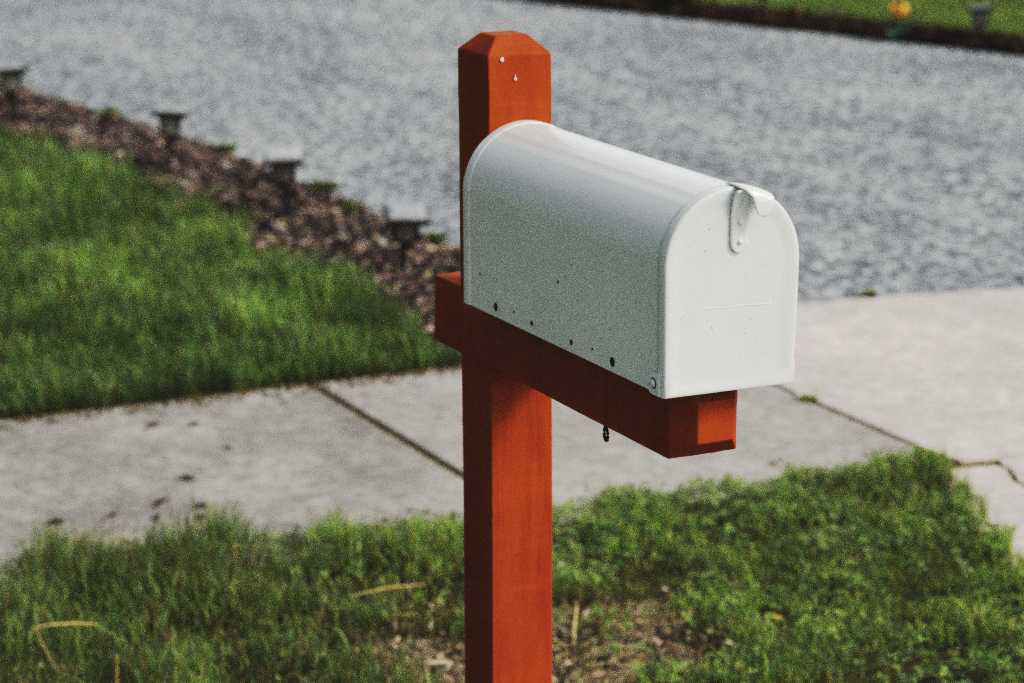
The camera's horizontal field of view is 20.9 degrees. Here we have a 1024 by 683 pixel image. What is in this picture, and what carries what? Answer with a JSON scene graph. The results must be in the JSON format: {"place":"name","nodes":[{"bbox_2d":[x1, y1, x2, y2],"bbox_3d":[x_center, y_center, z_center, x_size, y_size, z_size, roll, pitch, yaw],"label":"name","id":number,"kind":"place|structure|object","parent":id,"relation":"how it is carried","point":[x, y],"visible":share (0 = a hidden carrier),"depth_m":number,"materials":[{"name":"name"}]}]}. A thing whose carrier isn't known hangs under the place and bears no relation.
{"place":"outdoors","nodes":[
{"label":"outdoors","id":0,"kind":"place"},
{"bbox_2d":[0,113,461,415],"bbox_3d":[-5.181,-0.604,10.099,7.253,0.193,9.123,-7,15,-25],"label":"lawn grass","id":1,"kind":"structure","parent":0,"point":[227,305],"depth_m":8.13,"materials":[{"name":"green plant"}]},
{"bbox_2d":[296,179,421,233],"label":"ground","id":2,"kind":"structure","parent":0,"point":[346,199],"depth_m":10.38,"materials":[{"name":"brown soil"}]},
{"bbox_2d":[0,367,950,604],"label":"sidewalk","id":3,"kind":"structure","parent":0,"point":[295,460],"depth_m":6.67,"materials":[{"name":"concrete"}]},
{"bbox_2d":[46,518,65,522],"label":"dead leaf","id":4,"kind":"object","parent":3,"relation":"on","point":[56,520],"visible":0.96,"depth_m":6.18,"materials":[{"name":"plant"}]},
{"bbox_2d":[144,422,159,425],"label":"dead leaf","id":5,"kind":"object","parent":3,"relation":"on","point":[152,424],"visible":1,"depth_m":6.98,"materials":[{"name":"plant"}]},
{"bbox_2d":[181,474,193,478],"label":"dead leaf","id":6,"kind":"object","parent":3,"relation":"on","point":[187,476],"visible":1,"depth_m":6.51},
{"bbox_2d":[193,503,207,505],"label":"dead leaf","id":7,"kind":"object","parent":3,"relation":"on","point":[201,504],"visible":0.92,"depth_m":6.29,"materials":[{"name":"brown plant"}]},
{"bbox_2d":[0,365,914,581],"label":"edge crumbs","id":8,"kind":"object","parent":3,"relation":"on","point":[166,403],"visible":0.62,"depth_m":7.19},
{"bbox_2d":[794,391,802,397],"bbox_3d":[0.746,0.139,7.218,0.026,0.020,0.025,-7,15,-25],"label":"pebble","id":9,"kind":"object","parent":3,"relation":"on","point":[797,394],"visible":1,"depth_m":7.21,"materials":[{"name":"white stone"}]},
{"bbox_2d":[910,447,941,459],"bbox_3d":[0.991,0.276,6.629,0.085,0.046,0.096,2,14,11],"label":"weed","id":10,"kind":"object","parent":3,"relation":"on","point":[927,453],"visible":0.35,"depth_m":6.64,"materials":[{"name":"green plant"}]},
{"bbox_2d":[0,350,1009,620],"bbox_3d":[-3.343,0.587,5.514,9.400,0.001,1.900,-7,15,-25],"label":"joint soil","id":11,"kind":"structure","parent":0,"point":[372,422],"depth_m":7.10,"materials":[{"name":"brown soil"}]},
{"bbox_2d":[795,389,819,402],"bbox_3d":[0.765,0.144,7.196,0.062,0.041,0.081,1,13,5],"label":"weed","id":12,"kind":"object","parent":11,"relation":"on","point":[808,398],"visible":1,"depth_m":7.18,"materials":[{"name":"green plant"}]},
{"bbox_2d":[0,0,1023,303],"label":"driveway","id":13,"kind":"structure","parent":0,"point":[888,168],"depth_m":12.33,"materials":[{"name":"grey asphalt"}]},
{"bbox_2d":[0,434,1023,682],"bbox_3d":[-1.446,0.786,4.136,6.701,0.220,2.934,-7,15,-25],"label":"verge grass","id":14,"kind":"structure","parent":0,"point":[166,584],"depth_m":5.67,"materials":[{"name":"green plant"}]},
{"bbox_2d":[34,622,98,682],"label":"straw stalk","id":15,"kind":"object","parent":14,"relation":"on","point":[61,624],"visible":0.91,"depth_m":5.28,"materials":[{"name":"beige plant"}]},
{"bbox_2d":[116,654,117,682],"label":"straw stalk","id":16,"kind":"object","parent":14,"relation":"on","point":[117,670],"visible":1,"depth_m":5.20,"materials":[{"name":"yellow plant"}]},
{"bbox_2d":[350,584,424,595],"bbox_3d":[-0.251,0.500,5.613,0.162,0.011,0.010,-7,15,-25],"label":"straw stalk","id":17,"kind":"object","parent":14,"relation":"on","point":[387,588],"visible":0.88,"depth_m":5.61,"materials":[{"name":"beige plant"}]},
{"bbox_2d":[37,534,920,682],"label":"leaf litter","id":18,"kind":"object","parent":14,"relation":"on","point":[561,631],"visible":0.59,"depth_m":5.38,"materials":[{"name":"brown plant"}]},
{"bbox_2d":[313,601,702,682],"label":"dirt patch","id":19,"kind":"object","parent":14,"relation":"on","point":[430,651],"visible":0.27,"depth_m":5.42,"materials":[{"name":"brown soil"}]},
{"bbox_2d":[426,660,453,664],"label":"pale leaf","id":20,"kind":"object","parent":19,"relation":"on","point":[443,662],"visible":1,"depth_m":5.25,"materials":[{"name":"beige plant"}]},
{"bbox_2d":[572,604,577,641],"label":"straw stalk","id":21,"kind":"object","parent":19,"relation":"on","point":[574,622],"visible":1,"depth_m":5.43,"materials":[{"name":"beige plant"}]},
{"bbox_2d":[434,30,736,682],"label":"mailbox post","id":22,"kind":"object","parent":14,"relation":"on","point":[516,380],"visible":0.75,"depth_m":3.63,"materials":[{"name":"red wood"}]},
{"bbox_2d":[463,120,798,398],"bbox_3d":[0.134,-0.113,3.318,0.180,0.234,0.560,-7,15,-25],"label":"mailbox","id":23,"kind":"object","parent":22,"relation":"attached to","point":[660,279],"visible":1,"depth_m":3.15,"materials":[{"name":"white paint"}]},
{"bbox_2d":[646,184,798,398],"bbox_3d":[0.240,-0.060,3.101,0.180,0.232,0.052,-7,15,-25],"label":"door","id":24,"kind":"structure","parent":23,"relation":"in","point":[727,273],"depth_m":3.09,"materials":[{"name":"white paint"}]},
{"bbox_2d":[694,0,1023,35],"bbox_3d":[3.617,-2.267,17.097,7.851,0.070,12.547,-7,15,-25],"label":"lawn grass","id":25,"kind":"structure","parent":0,"point":[862,9],"depth_m":15.31,"materials":[{"name":"green plant"}]},
{"bbox_2d":[774,289,1023,580],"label":"driveway apron","id":26,"kind":"object","parent":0,"point":[926,370],"visible":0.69,"depth_m":7.45,"materials":[{"name":"concrete"}]},
{"bbox_2d":[939,472,1017,484],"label":"apron joint soil","id":27,"kind":"structure","parent":0,"point":[1013,478],"depth_m":6.51,"materials":[{"name":"brown soil"}]},
{"bbox_2d":[861,287,881,297],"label":"weed","id":28,"kind":"object","parent":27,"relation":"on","point":[871,293],"visible":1,"depth_m":8.41,"materials":[{"name":"green plant"}]},
{"label":"garden bed","id":29,"kind":"structure","parent":0,"visible":0},
{"bbox_2d":[0,64,28,119],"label":"path light","id":30,"kind":"object","parent":29,"relation":"on","point":[10,79],"visible":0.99,"depth_m":11.72,"materials":[{"name":"black plastic"}]},
{"bbox_2d":[151,107,189,166],"bbox_3d":[-1.307,-0.732,10.611,0.139,0.316,0.139,2,6,-4],"label":"path light","id":31,"kind":"object","parent":29,"relation":"on","point":[170,121],"visible":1,"depth_m":10.56,"materials":[{"name":"black plastic"}]},
{"bbox_2d":[0,80,460,361],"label":"bark mulch","id":32,"kind":"object","parent":29,"relation":"on","point":[312,219],"visible":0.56,"depth_m":9.93,"materials":[{"name":"brown wood"}]},
{"bbox_2d":[94,106,123,116],"bbox_3d":[-1.731,-0.983,11.895,0.136,0.050,0.177,-7,15,-25],"label":"weed","id":33,"kind":"object","parent":32,"relation":"on","point":[110,113],"visible":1,"depth_m":11.90,"materials":[{"name":"green plant"}]},
{"bbox_2d":[213,141,239,152],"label":"weed","id":34,"kind":"object","parent":32,"relation":"on","point":[225,147],"visible":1,"depth_m":10.98,"materials":[{"name":"green plant"}]},
{"bbox_2d":[340,198,367,212],"bbox_3d":[-0.558,-0.479,9.774,0.103,0.044,0.200,-1,13,-4],"label":"weed","id":35,"kind":"object","parent":32,"relation":"on","point":[351,205],"visible":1,"depth_m":9.76,"materials":[{"name":"green plant"}]},
{"bbox_2d":[423,229,447,243],"bbox_3d":[-0.251,-0.352,9.226,0.088,0.049,0.127,3,14,15],"label":"weed","id":36,"kind":"object","parent":32,"relation":"on","point":[437,236],"visible":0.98,"depth_m":9.21,"materials":[{"name":"green plant"}]},
{"bbox_2d":[263,148,304,209],"bbox_3d":[-0.786,-0.506,9.668,0.139,0.316,0.139,-3,20,-2],"label":"path light","id":37,"kind":"object","parent":29,"relation":"on","point":[283,163],"visible":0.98,"depth_m":9.60,"materials":[{"name":"black plastic"}]},
{"bbox_2d":[304,176,344,193],"bbox_3d":[-0.693,-0.574,10.155,0.156,0.053,0.219,0,13,1],"label":"weed","id":38,"kind":"object","parent":29,"relation":"on","point":[326,186],"visible":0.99,"depth_m":10.14,"materials":[{"name":"green plant"}]},
{"bbox_2d":[381,203,429,272],"bbox_3d":[-0.340,-0.271,8.683,0.137,0.310,0.137,1,24,-9],"label":"path light","id":39,"kind":"object","parent":29,"relation":"on","point":[405,221],"visible":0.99,"depth_m":8.61,"materials":[{"name":"black plastic"}]},
{"label":"far garden bed","id":40,"kind":"structure","parent":0,"visible":0},
{"bbox_2d":[532,0,1023,53],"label":"bark mulch","id":41,"kind":"object","parent":40,"relation":"on","point":[833,23],"visible":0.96,"depth_m":14.77,"materials":[{"name":"brown wood"}]},
{"bbox_2d":[646,0,689,8],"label":"leafy plant","id":42,"kind":"object","parent":41,"relation":"on","point":[670,1],"visible":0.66,"depth_m":15.55,"materials":[{"name":"green plant"}]},
{"bbox_2d":[883,3,916,42],"bbox_3d":[1.989,-1.602,14.237,0.175,0.257,0.200,3,14,12],"label":"tulip","id":43,"kind":"object","parent":40,"relation":"on","point":[900,35],"visible":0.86,"depth_m":14.22,"materials":[{"name":"yellow plant"}]},
{"bbox_2d":[966,5,992,39],"bbox_3d":[2.368,-1.548,14.052,0.134,0.304,0.134,-1,7,9],"label":"path light","id":44,"kind":"object","parent":40,"relation":"on","point":[979,16],"visible":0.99,"depth_m":14.01,"materials":[{"name":"black plastic"}]}
]}

